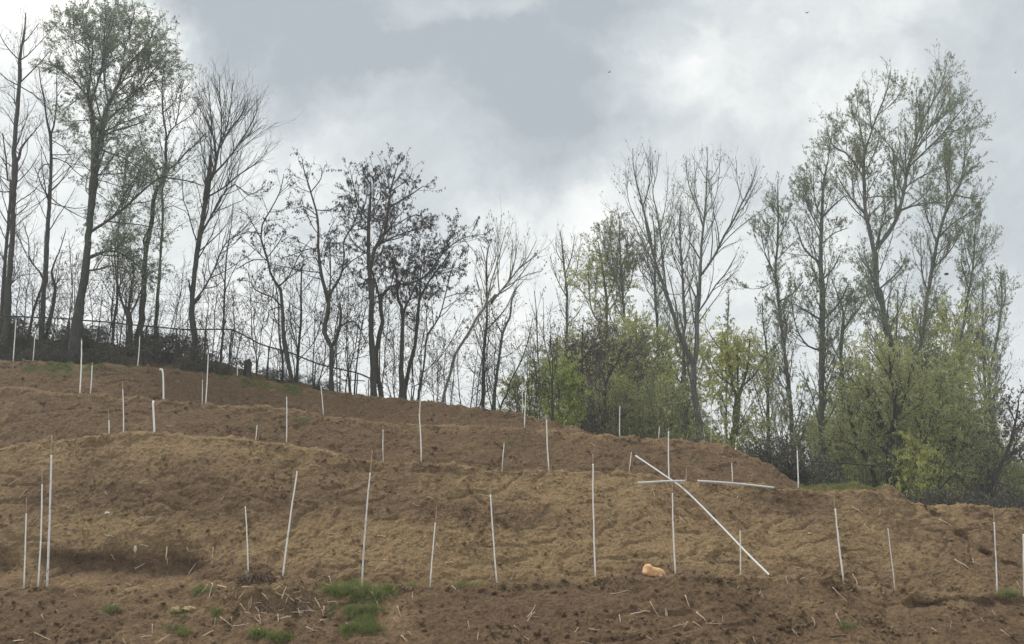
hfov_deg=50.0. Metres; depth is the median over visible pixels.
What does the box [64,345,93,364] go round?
bush
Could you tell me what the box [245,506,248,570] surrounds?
stake
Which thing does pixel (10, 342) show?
bush
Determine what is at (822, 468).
bush
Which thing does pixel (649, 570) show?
rock
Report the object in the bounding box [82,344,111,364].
bush
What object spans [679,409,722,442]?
background willow
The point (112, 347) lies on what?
bush
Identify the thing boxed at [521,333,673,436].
background willow
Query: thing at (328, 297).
zigzag tree
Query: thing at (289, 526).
stake
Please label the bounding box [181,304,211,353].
sapling
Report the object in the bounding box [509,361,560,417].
sapling
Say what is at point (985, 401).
background willow
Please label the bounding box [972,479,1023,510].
bush
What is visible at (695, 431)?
sapling
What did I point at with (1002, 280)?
poplar tree
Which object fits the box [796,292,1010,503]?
background willow
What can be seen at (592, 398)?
sapling
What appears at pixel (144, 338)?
bush
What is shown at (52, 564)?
young sapling
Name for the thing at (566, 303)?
poplar tree
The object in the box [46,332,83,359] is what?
bush
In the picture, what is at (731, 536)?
slanting pipe
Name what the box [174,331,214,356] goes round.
bush
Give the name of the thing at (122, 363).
bush
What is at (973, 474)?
sapling
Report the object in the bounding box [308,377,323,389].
bush
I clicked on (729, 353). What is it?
willow tree
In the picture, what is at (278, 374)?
bush
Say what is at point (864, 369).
background willow
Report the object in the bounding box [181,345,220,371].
bush
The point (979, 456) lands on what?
background willow
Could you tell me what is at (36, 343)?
bush
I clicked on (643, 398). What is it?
sapling
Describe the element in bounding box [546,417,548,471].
stake
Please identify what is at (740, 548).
stake
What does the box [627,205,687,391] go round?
poplar tree
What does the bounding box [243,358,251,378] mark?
tree stump
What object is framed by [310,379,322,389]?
bush
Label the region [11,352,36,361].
bush
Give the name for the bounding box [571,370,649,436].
background willow
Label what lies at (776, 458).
bush
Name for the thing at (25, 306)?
sapling
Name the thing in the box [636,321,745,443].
willow tree
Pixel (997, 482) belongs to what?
sapling
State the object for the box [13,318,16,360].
stake
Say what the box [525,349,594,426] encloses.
fresh tree
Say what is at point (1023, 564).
stake
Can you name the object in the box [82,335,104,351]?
bush
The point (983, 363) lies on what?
poplar tree
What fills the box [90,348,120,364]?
bush
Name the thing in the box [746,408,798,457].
sapling
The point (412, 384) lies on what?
sapling
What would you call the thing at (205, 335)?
rail fence
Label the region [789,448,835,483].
bush
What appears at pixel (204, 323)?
sapling
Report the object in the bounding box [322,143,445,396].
locust tree
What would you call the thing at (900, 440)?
sapling
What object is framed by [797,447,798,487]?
stake
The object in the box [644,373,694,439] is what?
fresh tree
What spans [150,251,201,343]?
sapling
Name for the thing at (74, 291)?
sapling
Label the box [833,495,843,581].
stake
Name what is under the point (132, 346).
bush
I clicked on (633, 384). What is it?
background willow
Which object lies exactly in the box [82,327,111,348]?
bush
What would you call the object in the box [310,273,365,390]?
sapling
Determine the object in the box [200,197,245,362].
slim tree
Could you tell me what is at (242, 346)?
sapling
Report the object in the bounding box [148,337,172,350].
bush
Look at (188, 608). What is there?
rock
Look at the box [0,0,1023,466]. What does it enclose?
sky
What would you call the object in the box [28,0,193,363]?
leafy tree
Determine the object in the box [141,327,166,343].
bush
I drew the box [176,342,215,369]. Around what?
bush
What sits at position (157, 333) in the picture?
bush
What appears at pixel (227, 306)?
sapling
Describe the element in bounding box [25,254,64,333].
bare tree
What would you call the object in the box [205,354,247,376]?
bush
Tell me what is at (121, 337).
bush
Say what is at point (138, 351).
stake
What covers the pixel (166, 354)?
bush
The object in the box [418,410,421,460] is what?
stake
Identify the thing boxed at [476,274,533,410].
slim tree
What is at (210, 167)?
bare tree
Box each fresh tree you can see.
[485,370,550,416]
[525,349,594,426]
[597,308,686,438]
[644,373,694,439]
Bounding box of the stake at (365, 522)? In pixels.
[361,451,372,586]
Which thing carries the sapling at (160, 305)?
on the ground at (164, 511)
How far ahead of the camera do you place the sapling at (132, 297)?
55.29 m
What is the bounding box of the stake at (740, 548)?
[740,523,740,574]
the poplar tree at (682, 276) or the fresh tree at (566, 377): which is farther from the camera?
the poplar tree at (682, 276)
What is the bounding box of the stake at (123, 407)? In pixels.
[122,381,123,431]
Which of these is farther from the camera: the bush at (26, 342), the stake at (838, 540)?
the bush at (26, 342)
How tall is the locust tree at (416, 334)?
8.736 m
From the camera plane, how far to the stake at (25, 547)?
27.73 m
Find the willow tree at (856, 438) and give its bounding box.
[801,370,912,488]
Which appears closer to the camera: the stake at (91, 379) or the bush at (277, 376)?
the stake at (91, 379)
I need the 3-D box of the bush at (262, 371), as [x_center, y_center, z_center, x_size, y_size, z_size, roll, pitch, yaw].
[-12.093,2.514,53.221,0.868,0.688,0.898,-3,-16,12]
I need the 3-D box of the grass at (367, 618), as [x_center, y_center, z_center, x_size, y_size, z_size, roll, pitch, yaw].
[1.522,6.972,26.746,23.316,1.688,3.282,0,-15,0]
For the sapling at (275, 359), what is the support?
on the ground at (164, 511)
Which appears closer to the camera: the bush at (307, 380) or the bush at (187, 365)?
the bush at (187, 365)
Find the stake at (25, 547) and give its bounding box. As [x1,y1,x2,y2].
[23,498,26,587]
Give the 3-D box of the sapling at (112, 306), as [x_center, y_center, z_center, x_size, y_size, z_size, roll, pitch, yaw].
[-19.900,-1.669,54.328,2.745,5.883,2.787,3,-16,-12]
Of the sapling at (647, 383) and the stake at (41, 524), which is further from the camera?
the sapling at (647, 383)
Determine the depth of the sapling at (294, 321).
53.31 m
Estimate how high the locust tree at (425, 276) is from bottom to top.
9.480 m
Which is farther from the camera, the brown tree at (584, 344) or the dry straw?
the brown tree at (584, 344)
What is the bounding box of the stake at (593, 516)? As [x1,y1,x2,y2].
[592,455,595,576]
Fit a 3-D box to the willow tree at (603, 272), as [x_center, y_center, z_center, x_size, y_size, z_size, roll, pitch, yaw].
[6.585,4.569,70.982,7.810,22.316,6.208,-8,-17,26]
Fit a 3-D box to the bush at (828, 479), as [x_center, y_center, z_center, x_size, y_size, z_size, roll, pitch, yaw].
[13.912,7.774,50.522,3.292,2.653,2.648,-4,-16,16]
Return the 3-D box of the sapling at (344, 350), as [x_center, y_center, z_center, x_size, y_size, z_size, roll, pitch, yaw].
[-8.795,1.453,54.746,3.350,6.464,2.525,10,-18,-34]
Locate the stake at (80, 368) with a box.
[79,338,81,392]
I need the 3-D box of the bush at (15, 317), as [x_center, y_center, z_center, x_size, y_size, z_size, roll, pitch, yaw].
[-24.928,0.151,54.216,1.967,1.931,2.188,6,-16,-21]
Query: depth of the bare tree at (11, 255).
55.16 m
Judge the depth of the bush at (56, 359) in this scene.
50.40 m
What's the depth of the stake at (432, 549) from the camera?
27.86 m
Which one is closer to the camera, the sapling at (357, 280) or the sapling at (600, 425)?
the sapling at (357, 280)
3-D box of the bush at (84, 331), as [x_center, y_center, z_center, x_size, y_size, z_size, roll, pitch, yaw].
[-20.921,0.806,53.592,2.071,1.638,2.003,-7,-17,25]
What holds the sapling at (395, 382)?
on the ground at (164, 511)
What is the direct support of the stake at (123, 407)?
on the ground at (164, 511)
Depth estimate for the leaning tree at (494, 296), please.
54.23 m
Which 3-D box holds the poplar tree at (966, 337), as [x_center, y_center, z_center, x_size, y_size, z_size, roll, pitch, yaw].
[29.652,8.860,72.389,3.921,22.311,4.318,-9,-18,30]
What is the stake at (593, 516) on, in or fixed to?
on the ground at (164, 511)
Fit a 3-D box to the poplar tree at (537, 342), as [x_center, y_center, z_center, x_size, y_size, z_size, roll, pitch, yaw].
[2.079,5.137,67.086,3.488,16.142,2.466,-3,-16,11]
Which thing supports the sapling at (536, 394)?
on the ground at (164, 511)
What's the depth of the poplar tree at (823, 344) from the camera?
63.64 m
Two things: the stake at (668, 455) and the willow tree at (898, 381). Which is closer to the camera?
the stake at (668, 455)
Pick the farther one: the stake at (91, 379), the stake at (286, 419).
the stake at (91, 379)
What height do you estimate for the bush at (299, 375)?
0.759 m
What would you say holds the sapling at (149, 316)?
on the ground at (164, 511)
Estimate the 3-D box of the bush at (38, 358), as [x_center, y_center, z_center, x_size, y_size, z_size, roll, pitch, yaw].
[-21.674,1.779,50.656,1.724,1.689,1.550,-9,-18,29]
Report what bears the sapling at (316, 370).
on the ground at (164, 511)
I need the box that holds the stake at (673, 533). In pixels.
[672,484,675,573]
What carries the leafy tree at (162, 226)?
on the ground at (164, 511)
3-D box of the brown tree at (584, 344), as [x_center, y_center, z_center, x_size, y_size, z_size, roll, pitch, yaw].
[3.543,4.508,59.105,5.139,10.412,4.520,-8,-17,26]
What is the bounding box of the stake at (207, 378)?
[205,352,208,402]
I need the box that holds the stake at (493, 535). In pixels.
[489,483,497,582]
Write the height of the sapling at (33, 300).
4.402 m
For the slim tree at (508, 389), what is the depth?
54.18 m
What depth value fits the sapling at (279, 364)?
54.86 m
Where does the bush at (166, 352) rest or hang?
on the ground at (164, 511)
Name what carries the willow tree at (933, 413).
on the ground at (164, 511)
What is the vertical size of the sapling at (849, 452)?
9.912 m
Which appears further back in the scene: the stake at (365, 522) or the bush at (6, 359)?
the bush at (6, 359)
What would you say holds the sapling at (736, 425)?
on the ground at (164, 511)
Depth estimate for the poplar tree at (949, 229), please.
68.60 m
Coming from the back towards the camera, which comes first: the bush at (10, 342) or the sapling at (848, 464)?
the sapling at (848, 464)
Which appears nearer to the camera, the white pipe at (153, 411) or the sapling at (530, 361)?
the white pipe at (153, 411)
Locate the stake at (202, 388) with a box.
[202,374,202,403]
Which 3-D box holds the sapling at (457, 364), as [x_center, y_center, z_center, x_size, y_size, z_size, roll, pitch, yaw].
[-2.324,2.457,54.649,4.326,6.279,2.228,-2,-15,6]
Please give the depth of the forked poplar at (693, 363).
63.54 m
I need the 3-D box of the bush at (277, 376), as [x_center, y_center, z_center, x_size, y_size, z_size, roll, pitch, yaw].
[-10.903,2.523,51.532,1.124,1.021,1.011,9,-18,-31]
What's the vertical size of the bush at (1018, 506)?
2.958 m
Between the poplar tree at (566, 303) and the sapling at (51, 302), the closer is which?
the sapling at (51, 302)
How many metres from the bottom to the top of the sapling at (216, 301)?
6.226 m
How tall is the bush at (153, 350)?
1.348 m
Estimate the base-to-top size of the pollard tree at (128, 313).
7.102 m
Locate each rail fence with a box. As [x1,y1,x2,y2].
[0,315,383,395]
[802,460,894,487]
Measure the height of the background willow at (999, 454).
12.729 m
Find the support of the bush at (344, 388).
on the ground at (164, 511)
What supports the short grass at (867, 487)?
on the ground at (164, 511)
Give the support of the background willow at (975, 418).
on the ground at (164, 511)
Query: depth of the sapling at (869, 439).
57.39 m
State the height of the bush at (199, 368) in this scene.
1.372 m
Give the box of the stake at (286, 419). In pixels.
[286,397,286,441]
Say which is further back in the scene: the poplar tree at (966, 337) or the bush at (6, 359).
the poplar tree at (966, 337)
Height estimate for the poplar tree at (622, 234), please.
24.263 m
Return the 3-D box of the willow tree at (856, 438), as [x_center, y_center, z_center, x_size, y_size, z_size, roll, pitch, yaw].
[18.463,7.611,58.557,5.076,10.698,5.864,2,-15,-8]
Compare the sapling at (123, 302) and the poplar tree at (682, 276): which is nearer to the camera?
the sapling at (123, 302)
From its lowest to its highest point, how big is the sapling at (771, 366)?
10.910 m
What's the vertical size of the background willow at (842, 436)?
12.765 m
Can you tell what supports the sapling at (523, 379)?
on the ground at (164, 511)
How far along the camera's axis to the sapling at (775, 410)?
59.27 m
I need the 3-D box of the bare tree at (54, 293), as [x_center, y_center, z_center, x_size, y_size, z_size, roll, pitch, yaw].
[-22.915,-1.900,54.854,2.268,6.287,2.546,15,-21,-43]
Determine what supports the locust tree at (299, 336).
on the ground at (164, 511)
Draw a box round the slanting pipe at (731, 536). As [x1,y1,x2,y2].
[635,455,768,574]
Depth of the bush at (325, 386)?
51.04 m
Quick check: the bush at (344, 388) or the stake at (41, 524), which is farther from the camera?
the bush at (344, 388)
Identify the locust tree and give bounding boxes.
[229,164,322,383]
[256,259,309,380]
[271,248,339,380]
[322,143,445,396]
[336,208,493,396]
[363,240,443,398]
[399,238,453,392]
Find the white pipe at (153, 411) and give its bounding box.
[152,401,154,431]
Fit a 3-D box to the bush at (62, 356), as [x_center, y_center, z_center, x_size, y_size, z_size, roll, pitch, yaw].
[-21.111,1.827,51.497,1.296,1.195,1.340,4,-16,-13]
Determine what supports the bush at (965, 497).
on the ground at (164, 511)
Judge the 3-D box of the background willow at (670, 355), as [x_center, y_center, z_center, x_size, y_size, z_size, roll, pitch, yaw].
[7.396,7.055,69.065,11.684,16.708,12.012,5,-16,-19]
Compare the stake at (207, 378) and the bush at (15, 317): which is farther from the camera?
the bush at (15, 317)
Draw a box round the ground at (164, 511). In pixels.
[0,339,1023,643]
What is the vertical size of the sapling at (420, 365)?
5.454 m
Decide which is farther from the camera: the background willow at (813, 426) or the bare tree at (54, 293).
the background willow at (813, 426)
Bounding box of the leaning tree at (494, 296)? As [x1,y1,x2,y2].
[441,196,550,402]
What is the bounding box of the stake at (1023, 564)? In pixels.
[1023,534,1023,595]
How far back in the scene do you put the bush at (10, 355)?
50.98 m
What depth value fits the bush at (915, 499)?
48.65 m
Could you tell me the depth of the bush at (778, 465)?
48.36 m
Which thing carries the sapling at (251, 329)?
on the ground at (164, 511)
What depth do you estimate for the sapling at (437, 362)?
54.77 m
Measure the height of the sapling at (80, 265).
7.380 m
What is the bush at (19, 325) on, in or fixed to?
on the ground at (164, 511)
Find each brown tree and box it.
[520,307,617,433]
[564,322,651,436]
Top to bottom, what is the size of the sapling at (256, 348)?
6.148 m
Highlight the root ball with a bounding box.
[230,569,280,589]
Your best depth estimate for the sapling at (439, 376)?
52.41 m
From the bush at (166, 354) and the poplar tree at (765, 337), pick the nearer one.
the bush at (166, 354)
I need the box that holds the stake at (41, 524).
[37,466,42,586]
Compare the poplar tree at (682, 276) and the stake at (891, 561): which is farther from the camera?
the poplar tree at (682, 276)
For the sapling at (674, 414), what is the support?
on the ground at (164, 511)
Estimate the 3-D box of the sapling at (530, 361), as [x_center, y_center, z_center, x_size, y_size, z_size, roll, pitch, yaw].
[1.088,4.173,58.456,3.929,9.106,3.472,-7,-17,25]
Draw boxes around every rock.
[170,606,179,612]
[182,606,195,611]
[642,564,665,576]
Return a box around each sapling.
[0,220,32,305]
[1,243,47,340]
[5,225,90,331]
[14,267,53,335]
[30,268,69,335]
[37,273,88,331]
[41,232,99,331]
[41,537,69,586]
[43,253,113,328]
[65,247,127,333]
[86,243,139,343]
[93,275,173,340]
[94,241,155,342]
[99,242,140,346]
[133,293,166,334]
[144,289,181,339]
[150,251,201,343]
[169,269,214,355]
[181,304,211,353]
[184,295,218,354]
[185,256,233,358]
[200,280,243,360]
[213,283,253,363]
[214,302,265,372]
[215,245,294,377]
[217,306,266,369]
[221,260,279,372]
[258,339,299,377]
[260,262,322,378]
[267,296,307,376]
[291,254,354,384]
[300,349,328,388]
[306,266,392,392]
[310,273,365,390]
[314,289,365,392]
[316,242,387,393]
[356,254,418,385]
[363,318,415,397]
[367,300,415,396]
[387,297,445,399]
[400,299,447,399]
[409,334,447,400]
[410,311,459,402]
[435,316,506,407]
[438,338,473,404]
[447,278,520,406]
[461,298,513,409]
[466,349,505,407]
[490,332,560,415]
[492,323,555,418]
[494,388,515,411]
[502,325,559,418]
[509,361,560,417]
[513,288,575,420]
[542,323,615,433]
[588,408,612,434]
[599,386,644,437]
[621,347,687,438]
[625,385,671,438]
[642,373,721,441]
[656,399,706,441]
[705,395,752,451]
[738,339,809,454]
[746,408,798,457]
[764,386,817,467]
[785,433,829,476]
[801,425,838,480]
[821,427,880,481]
[829,412,883,485]
[847,421,900,487]
[861,401,927,485]
[883,426,929,496]
[954,451,1010,503]
[977,464,1015,501]
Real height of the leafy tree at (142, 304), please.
16.690 m
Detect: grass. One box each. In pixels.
[20,360,890,493]
[91,577,1021,643]
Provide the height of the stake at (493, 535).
2.835 m
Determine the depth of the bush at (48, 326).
53.81 m
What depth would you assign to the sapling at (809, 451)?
56.46 m
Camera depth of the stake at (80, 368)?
41.42 m
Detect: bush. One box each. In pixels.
[0,306,29,336]
[0,312,28,335]
[0,320,34,344]
[0,322,32,357]
[0,326,33,353]
[0,352,31,361]
[5,342,46,360]
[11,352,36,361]
[15,328,38,349]
[25,345,61,360]
[26,337,53,351]
[26,341,52,361]
[30,318,70,346]
[42,345,69,363]
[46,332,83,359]
[49,327,69,341]
[51,349,70,362]
[59,323,98,350]
[60,323,104,344]
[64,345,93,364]
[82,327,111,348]
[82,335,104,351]
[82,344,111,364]
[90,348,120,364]
[91,334,138,363]
[92,318,119,344]
[97,349,136,366]
[111,319,154,348]
[119,337,150,355]
[126,332,156,344]
[126,337,168,366]
[136,341,173,361]
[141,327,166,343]
[147,328,189,354]
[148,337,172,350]
[149,343,179,362]
[153,330,191,356]
[154,343,178,362]
[169,345,200,370]
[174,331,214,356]
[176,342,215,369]
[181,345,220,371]
[188,361,220,373]
[199,354,228,376]
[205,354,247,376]
[257,368,272,376]
[264,367,291,380]
[267,366,294,381]
[286,376,302,384]
[294,371,305,381]
[301,372,316,384]
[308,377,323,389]
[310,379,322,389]
[322,378,335,390]
[324,379,346,392]
[719,432,797,456]
[737,429,816,483]
[747,445,807,479]
[754,430,813,484]
[773,453,844,486]
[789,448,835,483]
[796,446,845,480]
[804,466,848,485]
[903,484,945,505]
[916,486,979,505]
[920,479,960,505]
[962,497,1013,507]
[967,482,1022,509]
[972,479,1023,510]
[975,488,1023,508]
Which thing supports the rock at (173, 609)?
on the ground at (164, 511)
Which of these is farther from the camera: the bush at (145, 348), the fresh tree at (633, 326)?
the fresh tree at (633, 326)
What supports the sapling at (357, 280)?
on the ground at (164, 511)
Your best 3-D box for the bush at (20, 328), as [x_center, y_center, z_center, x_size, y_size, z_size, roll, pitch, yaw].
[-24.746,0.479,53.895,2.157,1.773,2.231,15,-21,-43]
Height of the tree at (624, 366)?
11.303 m
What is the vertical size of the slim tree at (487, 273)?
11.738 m
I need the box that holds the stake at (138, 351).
[137,335,139,365]
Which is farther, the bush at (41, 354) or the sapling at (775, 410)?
the sapling at (775, 410)
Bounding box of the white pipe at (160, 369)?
[159,368,163,398]
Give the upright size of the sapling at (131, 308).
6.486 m
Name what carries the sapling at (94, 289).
on the ground at (164, 511)
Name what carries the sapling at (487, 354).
on the ground at (164, 511)
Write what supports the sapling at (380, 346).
on the ground at (164, 511)
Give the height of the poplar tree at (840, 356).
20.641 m
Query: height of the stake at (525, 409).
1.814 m
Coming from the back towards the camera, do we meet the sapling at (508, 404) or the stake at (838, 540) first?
the sapling at (508, 404)
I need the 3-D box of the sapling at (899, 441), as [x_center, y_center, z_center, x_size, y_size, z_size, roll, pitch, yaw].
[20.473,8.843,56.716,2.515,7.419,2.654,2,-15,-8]
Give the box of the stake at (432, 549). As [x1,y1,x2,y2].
[429,508,436,586]
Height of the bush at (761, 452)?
3.869 m
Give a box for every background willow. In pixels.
[520,319,666,426]
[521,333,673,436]
[561,375,648,435]
[570,314,715,442]
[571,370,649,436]
[598,390,661,437]
[627,368,727,442]
[631,358,706,436]
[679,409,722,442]
[787,398,879,485]
[789,342,985,483]
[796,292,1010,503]
[800,387,885,486]
[868,355,1023,502]
[932,381,1023,496]
[939,440,1023,500]
[940,428,1023,505]
[954,431,1023,491]
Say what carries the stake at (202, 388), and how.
on the ground at (164, 511)
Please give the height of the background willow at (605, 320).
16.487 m
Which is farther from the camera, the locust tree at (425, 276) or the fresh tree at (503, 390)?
the fresh tree at (503, 390)
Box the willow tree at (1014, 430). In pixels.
[930,379,1023,504]
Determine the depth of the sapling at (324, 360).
55.76 m
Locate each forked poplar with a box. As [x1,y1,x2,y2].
[601,139,771,441]
[802,40,995,490]
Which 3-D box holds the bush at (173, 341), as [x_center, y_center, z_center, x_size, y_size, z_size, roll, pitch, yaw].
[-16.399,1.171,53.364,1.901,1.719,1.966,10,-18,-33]
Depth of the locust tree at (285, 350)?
52.54 m
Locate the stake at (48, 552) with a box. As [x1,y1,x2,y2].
[46,436,52,586]
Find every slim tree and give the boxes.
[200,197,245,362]
[395,246,481,400]
[471,230,528,407]
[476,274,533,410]
[489,314,537,411]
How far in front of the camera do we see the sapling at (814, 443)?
56.50 m
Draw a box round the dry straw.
[0,371,1023,643]
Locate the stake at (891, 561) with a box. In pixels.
[888,530,895,589]
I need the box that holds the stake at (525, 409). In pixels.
[524,392,525,426]
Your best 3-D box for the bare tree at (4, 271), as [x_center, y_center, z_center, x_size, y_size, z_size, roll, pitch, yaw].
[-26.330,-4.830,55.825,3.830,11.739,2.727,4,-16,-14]
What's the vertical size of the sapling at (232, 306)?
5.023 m
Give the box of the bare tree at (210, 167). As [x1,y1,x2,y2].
[173,57,300,365]
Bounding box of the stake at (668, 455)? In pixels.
[668,428,669,479]
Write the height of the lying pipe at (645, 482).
0.136 m
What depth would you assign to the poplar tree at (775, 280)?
65.73 m
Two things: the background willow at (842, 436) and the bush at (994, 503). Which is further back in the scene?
the background willow at (842, 436)
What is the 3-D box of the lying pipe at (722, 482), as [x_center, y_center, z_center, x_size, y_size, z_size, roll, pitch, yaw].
[7.008,5.082,34.384,2.387,0.282,0.101,0,-15,1]
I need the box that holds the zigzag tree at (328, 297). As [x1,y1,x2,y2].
[261,147,385,390]
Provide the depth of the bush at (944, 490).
48.46 m
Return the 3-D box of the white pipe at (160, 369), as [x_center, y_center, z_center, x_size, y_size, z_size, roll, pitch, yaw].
[-13.242,2.371,41.529,0.293,1.293,0.064,0,-15,0]
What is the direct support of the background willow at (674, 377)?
on the ground at (164, 511)
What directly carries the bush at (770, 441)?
on the ground at (164, 511)
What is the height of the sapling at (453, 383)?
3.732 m
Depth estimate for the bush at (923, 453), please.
54.82 m
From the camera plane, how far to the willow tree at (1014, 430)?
56.39 m
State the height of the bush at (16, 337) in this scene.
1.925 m
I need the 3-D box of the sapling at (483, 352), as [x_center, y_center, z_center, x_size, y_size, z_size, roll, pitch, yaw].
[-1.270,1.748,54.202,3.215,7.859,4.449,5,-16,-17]
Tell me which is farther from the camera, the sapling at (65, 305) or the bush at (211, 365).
the sapling at (65, 305)
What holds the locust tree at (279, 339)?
on the ground at (164, 511)
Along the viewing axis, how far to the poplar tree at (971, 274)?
71.23 m
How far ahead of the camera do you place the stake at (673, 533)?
27.55 m
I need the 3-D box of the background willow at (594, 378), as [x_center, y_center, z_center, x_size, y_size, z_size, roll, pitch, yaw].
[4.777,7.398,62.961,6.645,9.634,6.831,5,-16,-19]
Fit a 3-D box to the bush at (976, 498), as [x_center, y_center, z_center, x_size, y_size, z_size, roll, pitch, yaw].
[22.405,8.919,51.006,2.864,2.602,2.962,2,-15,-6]
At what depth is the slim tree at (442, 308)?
53.07 m
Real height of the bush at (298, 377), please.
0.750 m
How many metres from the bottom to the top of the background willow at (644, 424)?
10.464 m
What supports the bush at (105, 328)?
on the ground at (164, 511)
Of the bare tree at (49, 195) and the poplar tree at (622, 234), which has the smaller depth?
the bare tree at (49, 195)
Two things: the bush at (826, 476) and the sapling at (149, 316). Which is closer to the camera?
the bush at (826, 476)
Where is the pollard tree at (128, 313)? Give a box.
[80,224,166,356]
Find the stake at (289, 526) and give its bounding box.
[282,471,297,575]
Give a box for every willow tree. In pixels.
[552,232,645,372]
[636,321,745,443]
[681,306,788,449]
[801,370,912,488]
[820,324,958,499]
[864,346,996,498]
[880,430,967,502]
[930,379,1023,504]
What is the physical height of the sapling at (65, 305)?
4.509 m
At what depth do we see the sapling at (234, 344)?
57.61 m
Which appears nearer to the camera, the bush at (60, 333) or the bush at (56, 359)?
the bush at (56, 359)
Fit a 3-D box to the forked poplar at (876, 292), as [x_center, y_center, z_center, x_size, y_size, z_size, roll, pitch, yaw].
[22.781,-2.093,62.651,12.588,32.686,5.815,3,-16,-10]
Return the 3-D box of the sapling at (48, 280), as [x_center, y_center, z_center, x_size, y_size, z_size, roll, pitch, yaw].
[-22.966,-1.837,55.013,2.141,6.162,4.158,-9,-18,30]
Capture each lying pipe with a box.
[638,480,684,483]
[697,480,773,488]
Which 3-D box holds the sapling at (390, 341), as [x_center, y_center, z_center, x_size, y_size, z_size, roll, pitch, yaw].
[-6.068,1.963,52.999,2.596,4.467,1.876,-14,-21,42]
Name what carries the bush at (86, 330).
on the ground at (164, 511)
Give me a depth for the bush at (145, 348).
51.20 m
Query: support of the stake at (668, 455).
on the ground at (164, 511)
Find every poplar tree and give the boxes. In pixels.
[520,283,563,419]
[548,221,593,356]
[580,201,659,384]
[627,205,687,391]
[647,188,704,439]
[710,289,740,442]
[726,289,811,456]
[727,171,817,459]
[766,122,869,482]
[814,268,880,469]
[878,112,997,495]
[933,202,1008,490]
[943,300,983,433]
[952,263,1022,466]
[961,265,1023,445]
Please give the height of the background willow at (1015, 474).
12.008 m
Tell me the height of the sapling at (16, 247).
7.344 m
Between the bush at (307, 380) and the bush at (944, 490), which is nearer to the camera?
the bush at (944, 490)
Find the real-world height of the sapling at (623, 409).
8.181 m
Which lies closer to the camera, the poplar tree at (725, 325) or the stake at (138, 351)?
the stake at (138, 351)
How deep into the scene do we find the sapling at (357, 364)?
52.92 m
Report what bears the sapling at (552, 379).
on the ground at (164, 511)
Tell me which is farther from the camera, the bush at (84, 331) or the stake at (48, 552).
the bush at (84, 331)
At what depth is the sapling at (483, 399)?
54.05 m
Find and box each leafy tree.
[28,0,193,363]
[100,132,143,343]
[119,48,220,350]
[136,133,206,344]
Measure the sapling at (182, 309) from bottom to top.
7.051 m
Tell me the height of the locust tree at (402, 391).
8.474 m
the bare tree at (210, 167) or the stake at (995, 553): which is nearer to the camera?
the stake at (995, 553)
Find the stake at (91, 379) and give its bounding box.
[90,362,92,393]
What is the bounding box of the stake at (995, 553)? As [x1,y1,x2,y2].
[993,509,997,591]
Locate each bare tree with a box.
[0,5,61,359]
[0,127,41,320]
[1,59,104,348]
[24,230,78,341]
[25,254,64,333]
[173,57,300,365]
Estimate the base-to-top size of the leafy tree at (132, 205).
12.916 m

